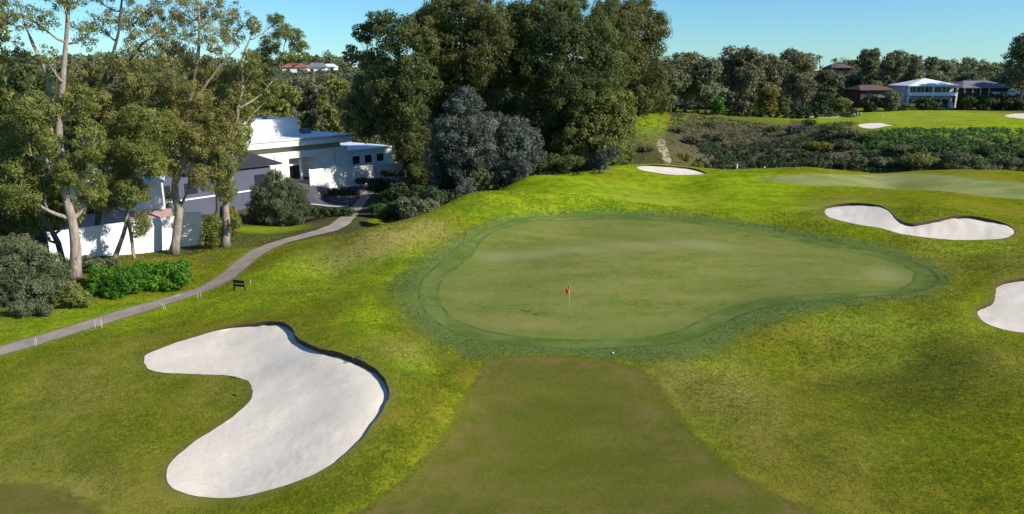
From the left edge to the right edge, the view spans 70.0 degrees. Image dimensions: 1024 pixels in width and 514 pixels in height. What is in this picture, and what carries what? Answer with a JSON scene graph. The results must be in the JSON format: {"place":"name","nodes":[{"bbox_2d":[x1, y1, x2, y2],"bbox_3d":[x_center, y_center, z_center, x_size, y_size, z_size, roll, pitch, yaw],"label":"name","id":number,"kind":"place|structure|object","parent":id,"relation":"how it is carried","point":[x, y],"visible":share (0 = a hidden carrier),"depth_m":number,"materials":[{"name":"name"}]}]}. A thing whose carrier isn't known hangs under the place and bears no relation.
{"place":"outdoors","nodes":[
{"label":"outdoors","id":0,"kind":"place"},
{"bbox_2d":[0,189,374,354],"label":"cart path","id":1,"kind":"structure","parent":0,"point":[237,267],"depth_m":62.41,"materials":[{"name":"grey concrete"}]},
{"bbox_2d":[294,179,367,207],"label":"parking lot","id":2,"kind":"structure","parent":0,"point":[314,197],"depth_m":119.97,"materials":[{"name":"grey asphalt"}]},
{"bbox_2d":[0,66,1023,513],"bbox_3d":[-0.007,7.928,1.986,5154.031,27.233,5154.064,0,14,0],"label":"ground","id":3,"kind":"structure","parent":0,"point":[746,190],"depth_m":45.63,"materials":[{"name":"green plant"}]},
{"bbox_2d":[0,3,17,172],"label":"gum tree","id":4,"kind":"object","parent":3,"relation":"on","point":[5,94],"visible":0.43,"depth_m":65.79,"materials":[{"name":"green plant"}]},
{"bbox_2d":[5,297,55,316],"bbox_3d":[-37.704,4.083,57.292,3.660,1.649,1.817,0,14,0],"label":"shrub","id":5,"kind":"object","parent":3,"relation":"on","point":[22,310],"visible":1,"depth_m":57.10,"materials":[{"name":"green plant"}]},
{"bbox_2d":[0,48,72,215],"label":"gum tree","id":6,"kind":"object","parent":3,"relation":"on","point":[18,82],"visible":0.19,"depth_m":91.83,"materials":[{"name":"green plant"}]},
{"bbox_2d":[0,232,76,307],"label":"shrub","id":7,"kind":"object","parent":3,"relation":"on","point":[46,286],"visible":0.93,"depth_m":60.29,"materials":[{"name":"green plant"}]},
{"bbox_2d":[0,137,87,274],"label":"gum tree","id":8,"kind":"object","parent":3,"relation":"on","point":[32,224],"visible":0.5,"depth_m":65.96,"materials":[{"name":"green plant"}]},
{"bbox_2d":[0,483,103,513],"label":"tee","id":9,"kind":"object","parent":3,"relation":"on","point":[20,498],"visible":1,"depth_m":30.59,"materials":[{"name":"green plant"}]},
{"bbox_2d":[0,0,111,280],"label":"gum tree","id":10,"kind":"object","parent":3,"relation":"on","point":[64,178],"visible":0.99,"depth_m":61.38,"materials":[{"name":"green plant"}]},
{"bbox_2d":[52,280,92,308],"bbox_3d":[-35.307,2.958,58.796,3.233,2.432,2.031,0,14,0],"label":"shrub","id":11,"kind":"object","parent":3,"relation":"on","point":[72,290],"visible":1,"depth_m":58.48,"materials":[{"name":"green plant"}]},
{"bbox_2d":[44,73,119,181],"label":"gum tree","id":12,"kind":"object","parent":3,"relation":"on","point":[74,121],"visible":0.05,"depth_m":107.36,"materials":[{"name":"green plant"}]},
{"bbox_2d":[82,254,120,271],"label":"shrub","id":13,"kind":"object","parent":3,"relation":"on","point":[91,262],"visible":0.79,"depth_m":67.02,"materials":[{"name":"green plant"}]},
{"bbox_2d":[83,264,150,300],"bbox_3d":[-33.932,2.244,62.580,6.338,2.825,4.349,0,14,0],"label":"shrub","id":14,"kind":"object","parent":3,"relation":"on","point":[120,281],"visible":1,"depth_m":61.78,"materials":[{"name":"green plant"}]},
{"bbox_2d":[61,167,172,229],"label":"white house","id":15,"kind":"structure","parent":3,"relation":"on","point":[157,207],"depth_m":89.20,"materials":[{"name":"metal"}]},
{"bbox_2d":[46,212,203,261],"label":"garden wall","id":16,"kind":"structure","parent":3,"relation":"on","point":[99,240],"depth_m":77.23,"materials":[{"name":"white paint"}]},
{"bbox_2d":[66,0,192,225],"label":"gum tree","id":17,"kind":"object","parent":3,"relation":"on","point":[131,83],"visible":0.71,"depth_m":71.86,"materials":[{"name":"green plant"}]},
{"bbox_2d":[87,102,178,259],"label":"gum tree","id":18,"kind":"object","parent":3,"relation":"on","point":[135,152],"visible":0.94,"depth_m":70.42,"materials":[{"name":"green plant"}]},
{"bbox_2d":[90,68,211,175],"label":"gum tree","id":19,"kind":"object","parent":3,"relation":"on","point":[148,103],"visible":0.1,"depth_m":100.62,"materials":[{"name":"green plant"}]},
{"bbox_2d":[131,258,193,291],"bbox_3d":[-30.824,1.781,64.463,6.251,3.024,3.822,0,14,0],"label":"shrub","id":20,"kind":"object","parent":3,"relation":"on","point":[163,277],"visible":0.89,"depth_m":63.59,"materials":[{"name":"green plant"}]},
{"bbox_2d":[149,0,254,254],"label":"gum tree","id":21,"kind":"object","parent":3,"relation":"on","point":[177,108],"visible":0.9,"depth_m":74.51,"materials":[{"name":"green plant"}]},
{"bbox_2d":[197,212,222,247],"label":"shrub","id":22,"kind":"object","parent":3,"relation":"on","point":[213,233],"visible":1,"depth_m":78.78,"materials":[{"name":"green plant"}]},
{"bbox_2d":[178,81,253,227],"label":"gum tree","id":23,"kind":"object","parent":3,"relation":"on","point":[249,131],"visible":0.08,"depth_m":84.19,"materials":[{"name":"green plant"}]},
{"bbox_2d":[78,116,391,214],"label":"clubhouse","id":24,"kind":"structure","parent":3,"relation":"on","point":[285,146],"depth_m":123.31,"materials":[{"name":"white paint"}]},
{"bbox_2d":[308,163,400,187],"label":"wall","id":25,"kind":"structure","parent":24,"relation":"attached to","point":[320,176],"depth_m":126.48,"materials":[{"name":"white paint"}]},
{"bbox_2d":[198,12,311,247],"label":"gum tree","id":26,"kind":"object","parent":3,"relation":"on","point":[227,170],"visible":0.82,"depth_m":76.30,"materials":[{"name":"green plant"}]},
{"bbox_2d":[0,83,528,162],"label":"valley woodland","id":27,"kind":"object","parent":3,"relation":"on","point":[293,112],"visible":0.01,"depth_m":194.60,"materials":[{"name":"green plant"}]},
{"bbox_2d":[143,321,388,497],"bbox_3d":[-14.102,6.654,40.683,10.862,1.921,22.711,-8,16,-28],"label":"sand bunker","id":28,"kind":"object","parent":3,"relation":"on","point":[306,410],"visible":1,"depth_m":36.44,"materials":[{"name":"sand"}]},
{"bbox_2d":[244,168,311,226],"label":"weeping shrub","id":29,"kind":"object","parent":3,"relation":"on","point":[261,209],"visible":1,"depth_m":102.90,"materials":[{"name":"green plant"}]},
{"bbox_2d":[265,79,302,117],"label":"background tree","id":30,"kind":"object","parent":3,"relation":"on","point":[280,106],"visible":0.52,"depth_m":170.32,"materials":[{"name":"green plant"}]},
{"bbox_2d":[267,68,343,78],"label":"ridge bushes","id":31,"kind":"object","parent":3,"relation":"on","point":[282,74],"visible":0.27,"depth_m":351.58,"materials":[{"name":"green plant"}]},
{"bbox_2d":[289,77,327,130],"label":"background tree","id":32,"kind":"object","parent":3,"relation":"on","point":[305,88],"visible":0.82,"depth_m":177.30,"materials":[{"name":"green plant"}]},
{"bbox_2d":[303,207,356,217],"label":"hedge","id":33,"kind":"object","parent":3,"relation":"on","point":[329,211],"visible":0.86,"depth_m":105.23,"materials":[{"name":"green plant"}]},
{"bbox_2d":[316,73,348,132],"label":"background tree","id":34,"kind":"object","parent":3,"relation":"on","point":[336,85],"visible":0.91,"depth_m":171.67,"materials":[{"name":"green plant"}]},
{"bbox_2d":[323,188,359,203],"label":"hedge","id":35,"kind":"object","parent":3,"relation":"on","point":[343,192],"visible":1,"depth_m":118.76,"materials":[{"name":"green plant"}]},
{"bbox_2d":[354,177,384,198],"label":"hedge","id":36,"kind":"object","parent":3,"relation":"on","point":[371,180],"visible":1,"depth_m":118.34,"materials":[{"name":"green plant"}]},
{"bbox_2d":[335,7,445,187],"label":"tuart tree","id":37,"kind":"object","parent":3,"relation":"on","point":[402,92],"visible":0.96,"depth_m":118.02,"materials":[{"name":"green plant"}]},
{"bbox_2d":[377,201,411,223],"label":"shrub","id":38,"kind":"object","parent":3,"relation":"on","point":[384,213],"visible":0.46,"depth_m":97.22,"materials":[{"name":"green plant"}]},
{"bbox_2d":[380,182,426,207],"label":"shrub","id":39,"kind":"object","parent":3,"relation":"on","point":[391,193],"visible":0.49,"depth_m":107.59,"materials":[{"name":"green plant"}]},
{"bbox_2d":[395,195,439,219],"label":"shrub","id":40,"kind":"object","parent":3,"relation":"on","point":[414,206],"visible":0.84,"depth_m":94.24,"materials":[{"name":"green plant"}]},
{"bbox_2d":[417,184,459,206],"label":"shrub","id":41,"kind":"object","parent":3,"relation":"on","point":[441,195],"visible":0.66,"depth_m":100.47,"materials":[{"name":"green plant"}]},
{"bbox_2d":[426,168,464,196],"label":"shrub","id":42,"kind":"object","parent":3,"relation":"on","point":[446,179],"visible":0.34,"depth_m":110.56,"materials":[{"name":"green plant"}]},
{"bbox_2d":[419,85,499,191],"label":"wattle","id":43,"kind":"object","parent":3,"relation":"on","point":[452,144],"visible":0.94,"depth_m":107.73,"materials":[{"name":"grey plant"}]},
{"bbox_2d":[453,177,473,195],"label":"shrub","id":44,"kind":"object","parent":3,"relation":"on","point":[461,190],"visible":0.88,"depth_m":102.31,"materials":[{"name":"green plant"}]},
{"bbox_2d":[408,0,532,165],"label":"tuart tree","id":45,"kind":"object","parent":3,"relation":"on","point":[483,35],"visible":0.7,"depth_m":118.44,"materials":[{"name":"green plant"}]},
{"bbox_2d":[396,96,553,189],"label":"understorey tree","id":46,"kind":"object","parent":3,"relation":"on","point":[415,183],"visible":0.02,"depth_m":131.41,"materials":[{"name":"green plant"}]},
{"bbox_2d":[460,168,500,191],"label":"shrub","id":47,"kind":"object","parent":3,"relation":"on","point":[479,181],"visible":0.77,"depth_m":107.41,"materials":[{"name":"green plant"}]},
{"bbox_2d":[398,155,603,191],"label":"understorey","id":48,"kind":"object","parent":3,"relation":"on","point":[563,171],"visible":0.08,"depth_m":111.89,"materials":[{"name":"green plant"}]},
{"bbox_2d":[0,49,1013,100],"bbox_3d":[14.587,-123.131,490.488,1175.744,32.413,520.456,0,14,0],"label":"woodland","id":49,"kind":"object","parent":3,"relation":"on","point":[969,64],"visible":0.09,"depth_m":377.63,"materials":[{"name":"green plant"}]},
{"bbox_2d":[479,110,547,178],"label":"wattle","id":50,"kind":"object","parent":3,"relation":"on","point":[515,139],"visible":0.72,"depth_m":109.48,"materials":[{"name":"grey plant"}]},
{"bbox_2d":[499,150,531,181],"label":"shrub","id":51,"kind":"object","parent":3,"relation":"on","point":[519,161],"visible":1,"depth_m":105.93,"materials":[{"name":"green plant"}]},
{"bbox_2d":[32,71,1021,114],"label":"bushes","id":52,"kind":"object","parent":3,"relation":"on","point":[724,93],"visible":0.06,"depth_m":241.19,"materials":[{"name":"green plant"}]},
{"bbox_2d":[531,153,594,172],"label":"shrub","id":53,"kind":"object","parent":3,"relation":"on","point":[557,161],"visible":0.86,"depth_m":112.92,"materials":[{"name":"green plant"}]},
{"bbox_2d":[503,0,635,158],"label":"tuart tree","id":54,"kind":"object","parent":3,"relation":"on","point":[542,76],"visible":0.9,"depth_m":117.06,"materials":[{"name":"green plant"}]},
{"bbox_2d":[342,355,825,513],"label":"fairway","id":55,"kind":"structure","parent":3,"relation":"on","point":[544,434],"depth_m":32.49,"materials":[{"name":"green plant"}]},
{"bbox_2d":[550,87,638,168],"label":"tuart tree","id":56,"kind":"object","parent":3,"relation":"on","point":[619,129],"visible":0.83,"depth_m":115.49,"materials":[{"name":"green plant"}]},
{"bbox_2d":[589,146,620,169],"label":"shrub","id":57,"kind":"object","parent":3,"relation":"on","point":[601,161],"visible":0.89,"depth_m":111.34,"materials":[{"name":"green plant"}]},
{"bbox_2d":[592,0,675,160],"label":"tuart tree","id":58,"kind":"object","parent":3,"relation":"on","point":[648,25],"visible":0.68,"depth_m":124.57,"materials":[{"name":"green plant"}]},
{"bbox_2d":[635,117,701,165],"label":"bank grass tufts","id":59,"kind":"object","parent":3,"relation":"on","point":[643,157],"visible":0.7,"depth_m":148.84,"materials":[{"name":"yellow plant"}]},
{"bbox_2d":[388,209,952,362],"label":"fringe grass","id":60,"kind":"structure","parent":3,"relation":"on","point":[782,313],"depth_m":52.00,"materials":[{"name":"green plant"}]},
{"bbox_2d":[636,165,704,174],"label":"sand bunker","id":61,"kind":"object","parent":3,"relation":"on","point":[670,170],"visible":0.99,"depth_m":113.92,"materials":[{"name":"sand"}]},
{"bbox_2d":[438,219,914,339],"bbox_3d":[11.151,-0.128,65.877,40.713,1.058,34.360,-6,15,-22],"label":"putting green","id":62,"kind":"object","parent":3,"relation":"on","point":[628,278],"visible":1,"depth_m":60.03,"materials":[{"name":"green plant"}]},
{"bbox_2d":[660,68,692,113],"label":"background tree","id":63,"kind":"object","parent":3,"relation":"on","point":[677,77],"visible":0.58,"depth_m":183.51,"materials":[{"name":"green plant"}]},
{"bbox_2d":[661,51,715,111],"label":"background tree","id":64,"kind":"object","parent":3,"relation":"on","point":[684,61],"visible":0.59,"depth_m":187.42,"materials":[{"name":"green plant"}]},
{"bbox_2d":[689,59,723,113],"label":"background tree","id":65,"kind":"object","parent":3,"relation":"on","point":[706,93],"visible":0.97,"depth_m":184.95,"materials":[{"name":"green plant"}]},
{"bbox_2d":[717,44,768,105],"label":"background tree","id":66,"kind":"object","parent":3,"relation":"on","point":[741,71],"visible":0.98,"depth_m":194.88,"materials":[{"name":"green plant"}]},
{"bbox_2d":[638,101,857,117],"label":"plateau understorey","id":67,"kind":"object","parent":3,"relation":"on","point":[830,112],"visible":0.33,"depth_m":200.67,"materials":[{"name":"green plant"}]},
{"bbox_2d":[670,112,855,144],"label":"plateau edge growth","id":68,"kind":"object","parent":3,"relation":"on","point":[730,137],"visible":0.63,"depth_m":171.88,"materials":[{"name":"green plant"}]},
{"bbox_2d":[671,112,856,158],"bbox_3d":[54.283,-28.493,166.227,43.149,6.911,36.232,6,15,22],"label":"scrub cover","id":69,"kind":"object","parent":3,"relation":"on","point":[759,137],"visible":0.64,"depth_m":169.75,"materials":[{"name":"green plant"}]},
{"bbox_2d":[693,129,837,168],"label":"hollow undergrowth","id":70,"kind":"object","parent":3,"relation":"on","point":[708,146],"visible":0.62,"depth_m":148.17,"materials":[{"name":"green plant"}]},
{"bbox_2d":[754,85,780,114],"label":"shrub","id":71,"kind":"object","parent":3,"relation":"on","point":[766,101],"visible":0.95,"depth_m":189.98,"materials":[{"name":"green plant"}]},
{"bbox_2d":[755,52,793,97],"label":"background tree","id":72,"kind":"object","parent":3,"relation":"on","point":[775,73],"visible":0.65,"depth_m":202.75,"materials":[{"name":"green plant"}]},
{"bbox_2d":[777,47,798,105],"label":"background tree","id":73,"kind":"object","parent":3,"relation":"on","point":[786,54],"visible":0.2,"depth_m":224.69,"materials":[{"name":"green plant"}]},
{"bbox_2d":[783,51,822,107],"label":"background tree","id":74,"kind":"object","parent":3,"relation":"on","point":[800,83],"visible":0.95,"depth_m":213.64,"materials":[{"name":"green plant"}]},
{"bbox_2d":[802,157,834,168],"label":"gully bush","id":75,"kind":"object","parent":3,"relation":"on","point":[819,163],"visible":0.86,"depth_m":139.73,"materials":[{"name":"green plant"}]},
{"bbox_2d":[804,140,832,150],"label":"gully bush","id":76,"kind":"object","parent":3,"relation":"on","point":[816,145],"visible":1,"depth_m":147.08,"materials":[{"name":"green plant"}]},
{"bbox_2d":[811,91,834,113],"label":"shrub","id":77,"kind":"object","parent":3,"relation":"on","point":[824,98],"visible":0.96,"depth_m":193.34,"materials":[{"name":"green plant"}]},
{"bbox_2d":[813,68,845,100],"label":"background tree","id":78,"kind":"object","parent":3,"relation":"on","point":[834,79],"visible":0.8,"depth_m":227.34,"materials":[{"name":"green plant"}]},
{"bbox_2d":[823,64,853,76],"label":"distant house","id":79,"kind":"structure","parent":3,"relation":"on","point":[842,69],"depth_m":319.92,"materials":[{"name":"red brick"}]},
{"bbox_2d":[829,96,852,111],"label":"shrub","id":80,"kind":"object","parent":3,"relation":"on","point":[840,105],"visible":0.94,"depth_m":201.03,"materials":[{"name":"green plant"}]},
{"bbox_2d":[837,72,864,96],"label":"background tree","id":81,"kind":"object","parent":3,"relation":"on","point":[855,79],"visible":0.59,"depth_m":232.34,"materials":[{"name":"green plant"}]},
{"bbox_2d":[835,154,868,170],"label":"gully bush","id":82,"kind":"object","parent":3,"relation":"on","point":[855,161],"visible":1,"depth_m":138.85,"materials":[{"name":"green plant"}]},
{"bbox_2d":[696,137,1023,172],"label":"gully undergrowth","id":83,"kind":"object","parent":3,"relation":"on","point":[1007,147],"visible":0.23,"depth_m":138.80,"materials":[{"name":"green plant"}]},
{"bbox_2d":[842,85,893,107],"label":"brick house","id":84,"kind":"structure","parent":3,"relation":"on","point":[857,94],"depth_m":217.68,"materials":[{"name":"brick"}]},
{"bbox_2d":[854,48,881,84],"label":"background tree","id":85,"kind":"object","parent":3,"relation":"on","point":[869,64],"visible":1,"depth_m":235.63,"materials":[{"name":"green plant"}]},
{"bbox_2d":[859,95,886,111],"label":"shrub","id":86,"kind":"object","parent":3,"relation":"on","point":[868,104],"visible":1,"depth_m":202.33,"materials":[{"name":"green plant"}]},
{"bbox_2d":[869,155,893,167],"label":"gully bush","id":87,"kind":"object","parent":3,"relation":"on","point":[876,161],"visible":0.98,"depth_m":138.71,"materials":[{"name":"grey plant"}]},
{"bbox_2d":[757,173,1023,198],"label":"putting green","id":88,"kind":"object","parent":3,"relation":"on","point":[957,184],"visible":1,"depth_m":102.47,"materials":[{"name":"green plant"}]},
{"bbox_2d":[883,90,903,110],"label":"shrub","id":89,"kind":"object","parent":3,"relation":"on","point":[893,98],"visible":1,"depth_m":201.59,"materials":[{"name":"green plant"}]},
{"bbox_2d":[876,49,911,87],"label":"background tree","id":90,"kind":"object","parent":3,"relation":"on","point":[892,66],"visible":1,"depth_m":226.83,"materials":[{"name":"green plant"}]},
{"bbox_2d":[895,54,924,82],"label":"background tree","id":91,"kind":"object","parent":3,"relation":"on","point":[915,69],"visible":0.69,"depth_m":229.40,"materials":[{"name":"green plant"}]},
{"bbox_2d":[824,203,1014,239],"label":"sand bunker","id":92,"kind":"object","parent":3,"relation":"on","point":[961,227],"visible":1,"depth_m":74.89,"materials":[{"name":"sand"}]},
{"bbox_2d":[899,152,939,168],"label":"gully bush","id":93,"kind":"object","parent":3,"relation":"on","point":[917,159],"visible":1,"depth_m":134.98,"materials":[{"name":"green plant"}]},
{"bbox_2d":[887,78,961,107],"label":"veranda house","id":94,"kind":"structure","parent":3,"relation":"on","point":[942,92],"depth_m":213.61,"materials":[{"name":"white paint"}]},
{"bbox_2d":[911,96,938,109],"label":"shrub","id":95,"kind":"object","parent":3,"relation":"on","point":[926,103],"visible":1,"depth_m":203.82,"materials":[{"name":"green plant"}]},
{"bbox_2d":[850,126,1023,172],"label":"ivy cover","id":96,"kind":"object","parent":3,"relation":"on","point":[960,132],"visible":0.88,"depth_m":144.03,"materials":[{"name":"green plant"}]},
{"bbox_2d":[923,72,951,82],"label":"background tree","id":97,"kind":"object","parent":3,"relation":"on","point":[939,77],"visible":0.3,"depth_m":239.75,"materials":[{"name":"green plant"}]},
{"bbox_2d":[933,63,958,82],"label":"background tree","id":98,"kind":"object","parent":3,"relation":"on","point":[946,68],"visible":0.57,"depth_m":318.39,"materials":[{"name":"green plant"}]},
{"bbox_2d":[945,152,984,165],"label":"gully bush","id":99,"kind":"object","parent":3,"relation":"on","point":[965,159],"visible":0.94,"depth_m":133.15,"materials":[{"name":"green plant"}]},
{"bbox_2d":[955,93,978,109],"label":"hedge bush","id":100,"kind":"object","parent":3,"relation":"on","point":[967,101],"visible":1,"depth_m":201.30,"materials":[{"name":"green plant"}]},
{"bbox_2d":[952,81,1019,106],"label":"grey roofed house","id":101,"kind":"structure","parent":3,"relation":"on","point":[983,87],"depth_m":214.48,"materials":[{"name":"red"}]},
{"bbox_2d":[973,94,1000,110],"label":"hedge bush","id":102,"kind":"object","parent":3,"relation":"on","point":[982,102],"visible":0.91,"depth_m":201.29,"materials":[{"name":"green plant"}]},
{"bbox_2d":[973,146,1000,157],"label":"gully bush","id":103,"kind":"object","parent":3,"relation":"on","point":[985,151],"visible":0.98,"depth_m":137.00,"materials":[{"name":"green plant"}]},
{"bbox_2d":[976,278,1023,331],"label":"sand bunker","id":104,"kind":"object","parent":3,"relation":"on","point":[1004,309],"visible":0.99,"depth_m":50.26,"materials":[{"name":"sand"}]},
{"bbox_2d":[991,92,1015,109],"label":"hedge bush","id":105,"kind":"object","parent":3,"relation":"on","point":[1006,101],"visible":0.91,"depth_m":201.36,"materials":[{"name":"green plant"}]},
{"bbox_2d":[989,67,1023,95],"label":"background tree","id":106,"kind":"object","parent":3,"relation":"on","point":[1003,78],"visible":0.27,"depth_m":218.79,"materials":[{"name":"green plant"}]},
{"bbox_2d":[997,157,1023,167],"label":"gully bush","id":107,"kind":"object","parent":3,"relation":"on","point":[1010,161],"visible":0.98,"depth_m":135.46,"materials":[{"name":"green plant"}]},
{"bbox_2d":[1000,33,1023,110],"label":"background tree","id":108,"kind":"object","parent":3,"relation":"on","point":[1016,50],"visible":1,"depth_m":199.81,"materials":[{"name":"green plant"}]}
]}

